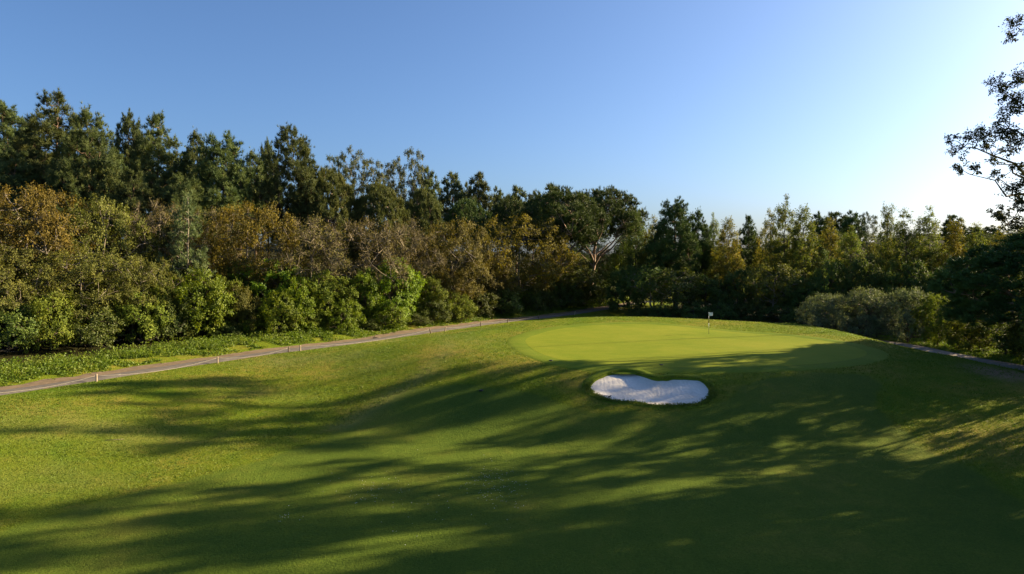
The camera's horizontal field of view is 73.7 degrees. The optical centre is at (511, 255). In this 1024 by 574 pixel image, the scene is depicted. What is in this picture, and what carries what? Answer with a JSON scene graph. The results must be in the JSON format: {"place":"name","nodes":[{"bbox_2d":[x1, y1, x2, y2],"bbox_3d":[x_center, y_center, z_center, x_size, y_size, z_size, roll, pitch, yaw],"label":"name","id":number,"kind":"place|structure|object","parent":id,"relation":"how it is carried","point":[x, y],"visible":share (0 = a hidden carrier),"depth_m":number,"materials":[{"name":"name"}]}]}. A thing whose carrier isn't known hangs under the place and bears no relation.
{"place":"outdoors","nodes":[
{"label":"outdoors","id":0,"kind":"place"},
{"bbox_2d":[0,301,652,394],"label":"cart path","id":1,"kind":"structure","parent":0,"point":[83,380],"depth_m":66.28,"materials":[{"name":"grey concrete"}]},
{"bbox_2d":[0,234,1023,573],"bbox_3d":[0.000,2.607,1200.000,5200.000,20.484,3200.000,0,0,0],"label":"ground","id":2,"kind":"structure","parent":0,"point":[814,472],"depth_m":37.76,"materials":[{"name":"green plant"}]},
{"bbox_2d":[0,260,35,328],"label":"oak tree","id":3,"kind":"object","parent":2,"relation":"on","point":[5,290],"visible":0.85,"depth_m":62.12,"materials":[{"name":"green plant"}]},
{"bbox_2d":[0,148,42,249],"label":"pine tree","id":4,"kind":"object","parent":2,"relation":"on","point":[18,179],"visible":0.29,"depth_m":89.00,"materials":[{"name":"green plant"}]},
{"bbox_2d":[0,99,53,224],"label":"pine tree","id":5,"kind":"object","parent":2,"relation":"on","point":[10,119],"visible":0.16,"depth_m":102.68,"materials":[{"name":"green plant"}]},
{"bbox_2d":[0,297,61,351],"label":"shrub","id":6,"kind":"object","parent":2,"relation":"on","point":[23,332],"visible":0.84,"depth_m":61.12,"materials":[{"name":"green plant"}]},
{"bbox_2d":[0,241,78,337],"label":"oak tree","id":7,"kind":"object","parent":2,"relation":"on","point":[26,252],"visible":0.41,"depth_m":65.96,"materials":[{"name":"green plant"}]},
{"bbox_2d":[14,288,84,353],"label":"shrub","id":8,"kind":"object","parent":2,"relation":"on","point":[45,307],"visible":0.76,"depth_m":63.27,"materials":[{"name":"green plant"}]},
{"bbox_2d":[0,180,101,299],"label":"oak tree","id":9,"kind":"object","parent":2,"relation":"on","point":[49,217],"visible":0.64,"depth_m":69.90,"materials":[{"name":"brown plant"}]},
{"bbox_2d":[0,86,121,250],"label":"pine tree","id":10,"kind":"object","parent":2,"relation":"on","point":[36,152],"visible":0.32,"depth_m":94.24,"materials":[{"name":"green plant"}]},
{"bbox_2d":[21,170,101,248],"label":"pine tree","id":11,"kind":"object","parent":2,"relation":"on","point":[82,191],"visible":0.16,"depth_m":86.97,"materials":[{"name":"green plant"}]},
{"bbox_2d":[15,244,148,341],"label":"shrub","id":12,"kind":"object","parent":2,"relation":"on","point":[62,260],"visible":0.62,"depth_m":67.74,"materials":[{"name":"green plant"}]},
{"bbox_2d":[41,102,131,265],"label":"pine tree","id":13,"kind":"object","parent":2,"relation":"on","point":[104,165],"visible":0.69,"depth_m":88.91,"materials":[{"name":"green plant"}]},
{"bbox_2d":[49,302,126,350],"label":"shrub","id":14,"kind":"object","parent":2,"relation":"on","point":[86,333],"visible":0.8,"depth_m":66.03,"materials":[{"name":"green plant"}]},
{"bbox_2d":[44,188,165,296],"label":"oak tree","id":15,"kind":"object","parent":2,"relation":"on","point":[103,230],"visible":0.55,"depth_m":77.03,"materials":[{"name":"green plant"}]},
{"bbox_2d":[96,167,163,261],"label":"pine tree","id":16,"kind":"object","parent":2,"relation":"on","point":[144,192],"visible":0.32,"depth_m":89.14,"materials":[{"name":"green plant"}]},
{"bbox_2d":[87,289,172,343],"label":"shrub","id":17,"kind":"object","parent":2,"relation":"on","point":[130,310],"visible":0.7,"depth_m":69.86,"materials":[{"name":"green plant"}]},
{"bbox_2d":[108,108,154,184],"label":"pine tree","id":18,"kind":"object","parent":2,"relation":"on","point":[133,132],"visible":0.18,"depth_m":111.07,"materials":[{"name":"green plant"}]},
{"bbox_2d":[89,254,184,339],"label":"oak tree","id":19,"kind":"object","parent":2,"relation":"on","point":[150,276],"visible":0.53,"depth_m":71.82,"materials":[{"name":"green plant"}]},
{"bbox_2d":[115,111,201,259],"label":"pine tree","id":20,"kind":"object","parent":2,"relation":"on","point":[150,145],"visible":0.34,"depth_m":96.36,"materials":[{"name":"green plant"}]},
{"bbox_2d":[104,195,214,282],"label":"bare oak","id":21,"kind":"object","parent":2,"relation":"on","point":[166,218],"visible":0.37,"depth_m":84.01,"materials":[{"name":"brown plant"}]},
{"bbox_2d":[143,280,183,336],"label":"laurel shrub","id":22,"kind":"object","parent":2,"relation":"on","point":[155,290],"visible":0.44,"depth_m":72.87,"materials":[{"name":"green plant"}]},
{"bbox_2d":[134,297,200,341],"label":"shrub","id":23,"kind":"object","parent":2,"relation":"on","point":[179,306],"visible":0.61,"depth_m":72.20,"materials":[{"name":"green plant"}]},
{"bbox_2d":[154,171,216,266],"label":"pine tree","id":24,"kind":"object","parent":2,"relation":"on","point":[177,187],"visible":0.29,"depth_m":90.59,"materials":[{"name":"green plant"}]},
{"bbox_2d":[155,190,216,312],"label":"young pine","id":25,"kind":"object","parent":2,"relation":"on","point":[197,262],"visible":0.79,"depth_m":78.39,"materials":[{"name":"green plant"}]},
{"bbox_2d":[175,126,207,179],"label":"pine tree","id":26,"kind":"object","parent":2,"relation":"on","point":[192,152],"visible":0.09,"depth_m":115.07,"materials":[{"name":"green plant"}]},
{"bbox_2d":[160,265,237,336],"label":"laurel shrub","id":27,"kind":"object","parent":2,"relation":"on","point":[187,285],"visible":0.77,"depth_m":75.10,"materials":[{"name":"green plant"}]},
{"bbox_2d":[167,205,248,278],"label":"bare oak","id":28,"kind":"object","parent":2,"relation":"on","point":[212,213],"visible":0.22,"depth_m":88.14,"materials":[{"name":"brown plant"}]},
{"bbox_2d":[199,276,248,334],"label":"laurel shrub","id":29,"kind":"object","parent":2,"relation":"on","point":[232,283],"visible":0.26,"depth_m":78.21,"materials":[{"name":"green plant"}]},
{"bbox_2d":[182,129,267,260],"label":"pine tree","id":30,"kind":"object","parent":2,"relation":"on","point":[214,176],"visible":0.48,"depth_m":97.27,"materials":[{"name":"green plant"}]},
{"bbox_2d":[212,285,262,335],"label":"laurel shrub","id":31,"kind":"object","parent":2,"relation":"on","point":[248,309],"visible":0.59,"depth_m":77.84,"materials":[{"name":"green plant"}]},
{"bbox_2d":[189,198,309,320],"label":"oak tree","id":32,"kind":"object","parent":2,"relation":"on","point":[215,245],"visible":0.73,"depth_m":84.41,"materials":[{"name":"brown plant"}]},
{"bbox_2d":[229,147,278,258],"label":"pine tree","id":33,"kind":"object","parent":2,"relation":"on","point":[253,156],"visible":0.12,"depth_m":113.19,"materials":[{"name":"green plant"}]},
{"bbox_2d":[215,258,303,320],"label":"laurel shrub","id":34,"kind":"object","parent":2,"relation":"on","point":[256,287],"visible":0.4,"depth_m":83.14,"materials":[{"name":"green plant"}]},
{"bbox_2d":[258,288,303,335],"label":"laurel shrub","id":35,"kind":"object","parent":2,"relation":"on","point":[267,311],"visible":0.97,"depth_m":78.80,"materials":[{"name":"green plant"}]},
{"bbox_2d":[251,121,329,263],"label":"pine tree","id":36,"kind":"object","parent":2,"relation":"on","point":[302,173],"visible":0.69,"depth_m":101.81,"materials":[{"name":"green plant"}]},
{"bbox_2d":[276,275,330,331],"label":"laurel shrub","id":37,"kind":"object","parent":2,"relation":"on","point":[302,290],"visible":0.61,"depth_m":81.25,"materials":[{"name":"green plant"}]},
{"bbox_2d":[263,214,354,301],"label":"bare oak","id":38,"kind":"object","parent":2,"relation":"on","point":[312,232],"visible":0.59,"depth_m":86.47,"materials":[{"name":"brown plant"}]},
{"bbox_2d":[0,303,622,389],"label":"dirt shoulder","id":39,"kind":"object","parent":2,"relation":"on","point":[62,379],"visible":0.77,"depth_m":68.97},
{"bbox_2d":[0,297,630,386],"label":"verge plants","id":40,"kind":"object","parent":2,"relation":"on","point":[39,367],"visible":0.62,"depth_m":68.58,"materials":[{"name":"green plant"}]},
{"bbox_2d":[287,268,358,327],"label":"laurel shrub","id":41,"kind":"object","parent":2,"relation":"on","point":[334,295],"visible":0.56,"depth_m":84.23,"materials":[{"name":"green plant"}]},
{"bbox_2d":[287,165,364,262],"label":"stone pine","id":42,"kind":"object","parent":2,"relation":"on","point":[341,189],"visible":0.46,"depth_m":103.70,"materials":[{"name":"green plant"}]},
{"bbox_2d":[315,298,366,333],"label":"shrub","id":43,"kind":"object","parent":2,"relation":"on","point":[346,310],"visible":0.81,"depth_m":84.46,"materials":[{"name":"green plant"}]},
{"bbox_2d":[334,144,371,209],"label":"eucalyptus tree","id":44,"kind":"object","parent":2,"relation":"on","point":[353,181],"visible":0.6,"depth_m":147.32,"materials":[{"name":"green plant"}]},
{"bbox_2d":[307,215,424,310],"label":"bare oak","id":45,"kind":"object","parent":2,"relation":"on","point":[384,240],"visible":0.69,"depth_m":90.87,"materials":[{"name":"brown plant"}]},
{"bbox_2d":[346,268,388,327],"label":"laurel shrub","id":46,"kind":"object","parent":2,"relation":"on","point":[367,293],"visible":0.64,"depth_m":88.30,"materials":[{"name":"green plant"}]},
{"bbox_2d":[343,180,413,278],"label":"stone pine","id":47,"kind":"object","parent":2,"relation":"on","point":[390,206],"visible":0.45,"depth_m":107.03,"materials":[{"name":"green plant"}]},
{"bbox_2d":[357,298,411,327],"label":"shrub","id":48,"kind":"object","parent":2,"relation":"on","point":[392,312],"visible":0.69,"depth_m":88.64,"materials":[{"name":"green plant"}]},
{"bbox_2d":[377,155,406,222],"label":"eucalyptus tree","id":49,"kind":"object","parent":2,"relation":"on","point":[388,175],"visible":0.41,"depth_m":148.86,"materials":[{"name":"green plant"}]},
{"bbox_2d":[374,257,427,324],"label":"laurel shrub","id":50,"kind":"object","parent":2,"relation":"on","point":[411,295],"visible":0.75,"depth_m":91.29,"materials":[{"name":"green plant"}]},
{"bbox_2d":[372,217,446,297],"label":"bare oak","id":51,"kind":"object","parent":2,"relation":"on","point":[417,235],"visible":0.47,"depth_m":97.46,"materials":[{"name":"brown plant"}]},
{"bbox_2d":[393,146,426,205],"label":"eucalyptus tree","id":52,"kind":"object","parent":2,"relation":"on","point":[418,174],"visible":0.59,"depth_m":145.33,"materials":[{"name":"green plant"}]},
{"bbox_2d":[397,186,449,267],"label":"stone pine","id":53,"kind":"object","parent":2,"relation":"on","point":[430,214],"visible":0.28,"depth_m":114.18,"materials":[{"name":"green plant"}]},
{"bbox_2d":[402,275,452,319],"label":"laurel shrub","id":54,"kind":"object","parent":2,"relation":"on","point":[431,282],"visible":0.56,"depth_m":96.44,"materials":[{"name":"green plant"}]},
{"bbox_2d":[414,164,443,242],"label":"tree","id":55,"kind":"object","parent":2,"relation":"on","point":[429,182],"visible":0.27,"depth_m":147.92,"materials":[{"name":"green plant"}]},
{"bbox_2d":[412,296,451,322],"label":"shrub","id":56,"kind":"object","parent":2,"relation":"on","point":[436,305],"visible":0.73,"depth_m":95.67,"materials":[{"name":"green plant"}]},
{"bbox_2d":[421,266,468,307],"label":"oak tree","id":57,"kind":"object","parent":2,"relation":"on","point":[454,281],"visible":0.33,"depth_m":101.28,"materials":[{"name":"green plant"}]},
{"bbox_2d":[398,215,500,309],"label":"oak tree","id":58,"kind":"object","parent":2,"relation":"on","point":[447,246],"visible":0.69,"depth_m":102.74,"materials":[{"name":"green plant"}]},
{"bbox_2d":[437,171,465,263],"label":"pine tree","id":59,"kind":"object","parent":2,"relation":"on","point":[454,193],"visible":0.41,"depth_m":164.10,"materials":[{"name":"green plant"}]},
{"bbox_2d":[432,292,478,320],"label":"shrub","id":60,"kind":"object","parent":2,"relation":"on","point":[465,302],"visible":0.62,"depth_m":99.81,"materials":[{"name":"green plant"}]},
{"bbox_2d":[443,196,493,259],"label":"stone pine","id":61,"kind":"object","parent":2,"relation":"on","point":[470,209],"visible":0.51,"depth_m":124.27,"materials":[{"name":"green plant"}]},
{"bbox_2d":[456,290,502,318],"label":"shrub","id":62,"kind":"object","parent":2,"relation":"on","point":[490,308],"visible":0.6,"depth_m":105.91,"materials":[{"name":"green plant"}]},
{"bbox_2d":[465,171,494,225],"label":"tree","id":63,"kind":"object","parent":2,"relation":"on","point":[482,197],"visible":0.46,"depth_m":164.24,"materials":[{"name":"green plant"}]},
{"bbox_2d":[457,253,518,305],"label":"oak tree","id":64,"kind":"object","parent":2,"relation":"on","point":[496,286],"visible":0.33,"depth_m":108.85,"materials":[{"name":"green plant"}]},
{"bbox_2d":[479,289,524,314],"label":"shrub","id":65,"kind":"object","parent":2,"relation":"on","point":[516,305],"visible":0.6,"depth_m":109.07,"materials":[{"name":"green plant"}]},
{"bbox_2d":[488,195,523,278],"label":"stone pine","id":66,"kind":"object","parent":2,"relation":"on","point":[507,209],"visible":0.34,"depth_m":136.19,"materials":[{"name":"green plant"}]},
{"bbox_2d":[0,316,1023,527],"bbox_3d":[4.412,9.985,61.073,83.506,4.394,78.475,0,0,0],"label":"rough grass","id":67,"kind":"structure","parent":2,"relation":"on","point":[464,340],"depth_m":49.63,"materials":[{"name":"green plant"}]},
{"bbox_2d":[470,213,581,301],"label":"oak tree","id":68,"kind":"object","parent":2,"relation":"on","point":[527,226],"visible":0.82,"depth_m":114.84,"materials":[{"name":"green plant"}]},
{"bbox_2d":[508,184,612,303],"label":"stone pine","id":69,"kind":"object","parent":2,"relation":"on","point":[590,221],"visible":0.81,"depth_m":122.75,"materials":[{"name":"green plant"}]},
{"bbox_2d":[529,250,599,298],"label":"tree","id":70,"kind":"object","parent":2,"relation":"on","point":[577,265],"visible":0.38,"depth_m":125.54,"materials":[{"name":"green plant"}]},
{"bbox_2d":[562,266,613,303],"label":"laurel shrub","id":71,"kind":"object","parent":2,"relation":"on","point":[593,287],"visible":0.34,"depth_m":129.46,"materials":[{"name":"green plant"}]},
{"bbox_2d":[551,184,649,299],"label":"stone pine","id":72,"kind":"object","parent":2,"relation":"on","point":[616,210],"visible":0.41,"depth_m":135.19,"materials":[{"name":"green plant"}]},
{"bbox_2d":[584,239,618,287],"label":"eucalyptus tree","id":73,"kind":"object","parent":2,"relation":"on","point":[601,265],"visible":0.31,"depth_m":144.84,"materials":[{"name":"green plant"}]},
{"bbox_2d":[601,264,652,312],"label":"laurel shrub","id":74,"kind":"object","parent":2,"relation":"on","point":[619,285],"visible":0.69,"depth_m":119.62,"materials":[{"name":"green plant"}]},
{"bbox_2d":[619,209,647,298],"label":"tree","id":75,"kind":"object","parent":2,"relation":"on","point":[629,254],"visible":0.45,"depth_m":129.02,"materials":[{"name":"green plant"}]},
{"bbox_2d":[618,264,676,307],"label":"tree","id":76,"kind":"object","parent":2,"relation":"on","point":[627,277],"visible":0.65,"depth_m":112.99,"materials":[{"name":"green plant"}]},
{"bbox_2d":[581,367,718,408],"bbox_3d":[10.246,10.029,50.926,10.132,2.227,6.500,0,0,18],"label":"bunker lip","id":77,"kind":"object","parent":2,"relation":"on","point":[600,373],"visible":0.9,"depth_m":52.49,"materials":[{"name":"green plant"}]},
{"bbox_2d":[591,374,707,404],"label":"bunker sand","id":78,"kind":"structure","parent":77,"relation":"on","point":[629,387],"depth_m":51.35,"materials":[{"name":"white sand"}]},
{"bbox_2d":[646,303,683,317],"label":"shrub","id":79,"kind":"object","parent":2,"relation":"on","point":[667,311],"visible":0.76,"depth_m":107.21,"materials":[{"name":"green plant"}]},
{"bbox_2d":[641,267,701,308],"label":"tree","id":80,"kind":"object","parent":2,"relation":"on","point":[686,285],"visible":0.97,"depth_m":107.96,"materials":[{"name":"green plant"}]},
{"bbox_2d":[641,196,702,314],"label":"pine tree","id":81,"kind":"object","parent":2,"relation":"on","point":[685,244],"visible":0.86,"depth_m":120.26,"materials":[{"name":"green plant"}]},
{"bbox_2d":[674,302,717,319],"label":"shrub","id":82,"kind":"object","parent":2,"relation":"on","point":[687,314],"visible":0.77,"depth_m":105.80,"materials":[{"name":"green plant"}]},
{"bbox_2d":[507,322,888,373],"bbox_3d":[17.314,8.665,68.123,35.800,1.259,29.608,0,0,0],"label":"green collar","id":83,"kind":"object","parent":2,"relation":"on","point":[517,343],"visible":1,"depth_m":57.57,"materials":[{"name":"green plant"}]},
{"bbox_2d":[682,208,714,303],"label":"pine tree","id":84,"kind":"object","parent":2,"relation":"on","point":[703,228],"visible":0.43,"depth_m":128.51,"materials":[{"name":"green plant"}]},
{"bbox_2d":[674,273,734,318],"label":"laurel shrub","id":85,"kind":"object","parent":2,"relation":"on","point":[703,294],"visible":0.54,"depth_m":110.21,"materials":[{"name":"green plant"}]},
{"bbox_2d":[699,301,742,320],"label":"shrub","id":86,"kind":"object","parent":2,"relation":"on","point":[727,309],"visible":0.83,"depth_m":104.98,"materials":[{"name":"green plant"}]},
{"bbox_2d":[705,215,746,302],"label":"eucalyptus tree","id":87,"kind":"object","parent":2,"relation":"on","point":[730,258],"visible":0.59,"depth_m":119.13,"materials":[{"name":"green plant"}]},
{"bbox_2d":[713,268,771,318],"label":"laurel shrub","id":88,"kind":"object","parent":2,"relation":"on","point":[739,288],"visible":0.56,"depth_m":109.64,"materials":[{"name":"green plant"}]},
{"bbox_2d":[725,214,762,303],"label":"pine tree","id":89,"kind":"object","parent":2,"relation":"on","point":[749,231],"visible":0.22,"depth_m":133.35,"materials":[{"name":"green plant"}]},
{"bbox_2d":[727,302,778,321],"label":"shrub","id":90,"kind":"object","parent":2,"relation":"on","point":[743,308],"visible":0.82,"depth_m":104.07,"materials":[{"name":"green plant"}]},
{"bbox_2d":[747,210,782,312],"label":"eucalyptus tree","id":91,"kind":"object","parent":2,"relation":"on","point":[757,260],"visible":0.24,"depth_m":118.06,"materials":[{"name":"green plant"}]},
{"bbox_2d":[743,263,812,321],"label":"tree","id":92,"kind":"object","parent":2,"relation":"on","point":[765,282],"visible":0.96,"depth_m":104.74,"materials":[{"name":"green plant"}]},
{"bbox_2d":[757,303,802,323],"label":"shrub","id":93,"kind":"object","parent":2,"relation":"on","point":[781,314],"visible":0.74,"depth_m":101.80,"materials":[{"name":"green plant"}]},
{"bbox_2d":[760,194,813,306],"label":"eucalyptus tree","id":94,"kind":"object","parent":2,"relation":"on","point":[778,247],"visible":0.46,"depth_m":113.62,"materials":[{"name":"green plant"}]},
{"bbox_2d":[771,276,826,323],"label":"laurel shrub","id":95,"kind":"object","parent":2,"relation":"on","point":[795,301],"visible":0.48,"depth_m":103.73,"materials":[{"name":"green plant"}]},
{"bbox_2d":[779,203,823,308],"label":"eucalyptus tree","id":96,"kind":"object","parent":2,"relation":"on","point":[812,260],"visible":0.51,"depth_m":110.96,"materials":[{"name":"green plant"}]},
{"bbox_2d":[794,293,860,329],"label":"grey shrub","id":97,"kind":"object","parent":2,"relation":"on","point":[819,313],"visible":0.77,"depth_m":87.51,"materials":[{"name":"green plant"}]},
{"bbox_2d":[803,257,853,322],"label":"laurel shrub","id":98,"kind":"object","parent":2,"relation":"on","point":[835,269],"visible":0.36,"depth_m":105.04,"materials":[{"name":"green plant"}]},
{"bbox_2d":[813,217,843,290],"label":"eucalyptus tree","id":99,"kind":"object","parent":2,"relation":"on","point":[831,242],"visible":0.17,"depth_m":121.42,"materials":[{"name":"green plant"}]},
{"bbox_2d":[828,225,878,310],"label":"eucalyptus tree","id":100,"kind":"object","parent":2,"relation":"on","point":[853,238],"visible":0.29,"depth_m":113.91,"materials":[{"name":"green plant"}]},
{"bbox_2d":[838,210,869,256],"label":"pine tree","id":101,"kind":"object","parent":2,"relation":"on","point":[848,222],"visible":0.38,"depth_m":164.07,"materials":[{"name":"green plant"}]},
{"bbox_2d":[837,253,894,327],"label":"laurel shrub","id":102,"kind":"object","parent":2,"relation":"on","point":[871,278],"visible":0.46,"depth_m":100.83,"materials":[{"name":"green plant"}]},
{"bbox_2d":[854,211,878,255],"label":"eucalyptus tree","id":103,"kind":"object","parent":2,"relation":"on","point":[865,230],"visible":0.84,"depth_m":159.86,"materials":[{"name":"green plant"}]},
{"bbox_2d":[827,285,906,339],"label":"grey shrub","id":104,"kind":"object","parent":2,"relation":"on","point":[865,297],"visible":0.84,"depth_m":85.43,"materials":[{"name":"green plant"}]},
{"bbox_2d":[869,201,903,321],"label":"eucalyptus tree","id":105,"kind":"object","parent":2,"relation":"on","point":[886,243],"visible":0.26,"depth_m":109.63,"materials":[{"name":"green plant"}]},
{"bbox_2d":[780,322,1023,371],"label":"side grass","id":106,"kind":"structure","parent":2,"relation":"on","point":[974,352],"depth_m":77.77,"materials":[{"name":"green plant"}]},
{"bbox_2d":[874,207,933,309],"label":"eucalyptus tree","id":107,"kind":"object","parent":2,"relation":"on","point":[902,233],"visible":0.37,"depth_m":105.53,"materials":[{"name":"green plant"}]},
{"bbox_2d":[875,259,943,328],"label":"laurel shrub","id":108,"kind":"object","parent":2,"relation":"on","point":[909,273],"visible":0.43,"depth_m":97.30,"materials":[{"name":"green plant"}]},
{"bbox_2d":[870,285,950,343],"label":"grey shrub","id":109,"kind":"object","parent":2,"relation":"on","point":[914,295],"visible":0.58,"depth_m":83.71,"materials":[{"name":"green plant"}]},
{"bbox_2d":[900,205,951,294],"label":"eucalyptus tree","id":110,"kind":"object","parent":2,"relation":"on","point":[933,252],"visible":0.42,"depth_m":106.13,"materials":[{"name":"green plant"}]},
{"bbox_2d":[908,291,965,346],"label":"laurel shrub","id":111,"kind":"object","parent":2,"relation":"on","point":[933,337],"visible":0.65,"depth_m":81.48,"materials":[{"name":"green plant"}]},
{"bbox_2d":[932,216,973,300],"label":"eucalyptus tree","id":112,"kind":"object","parent":2,"relation":"on","point":[953,242],"visible":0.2,"depth_m":103.49,"materials":[{"name":"green plant"}]},
{"bbox_2d":[939,317,999,351],"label":"shrub","id":113,"kind":"object","parent":2,"relation":"on","point":[953,337],"visible":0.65,"depth_m":77.73,"materials":[{"name":"green plant"}]},
{"bbox_2d":[925,231,1023,327],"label":"stone pine","id":114,"kind":"object","parent":2,"relation":"on","point":[988,266],"visible":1,"depth_m":66.58,"materials":[{"name":"green plant"}]},
{"bbox_2d":[944,13,1023,232],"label":"tree","id":115,"kind":"object","parent":2,"relation":"on","point":[1000,215],"visible":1,"depth_m":72.16,"materials":[{"name":"green plant"}]},
{"bbox_2d":[958,316,1023,357],"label":"shrub","id":116,"kind":"object","parent":2,"relation":"on","point":[995,337],"visible":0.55,"depth_m":74.40,"materials":[{"name":"green plant"}]},
{"bbox_2d":[0,0,1023,254],"label":"sky","id":117,"kind":"structure","parent":0,"point":[728,108],"materials":[{"name":"blue"}]},
{"bbox_2d":[525,324,866,366],"bbox_3d":[17.314,8.597,68.123,32.001,1.002,25.808,0,0,0],"label":"putting green","id":118,"kind":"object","parent":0,"point":[645,345],"visible":1,"depth_m":64.63,"materials":[{"name":"green plant"}]},
{"bbox_2d":[877,339,1023,370],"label":"side path","id":119,"kind":"structure","parent":0,"point":[1003,364],"depth_m":73.21,"materials":[{"name":"grey concrete"}]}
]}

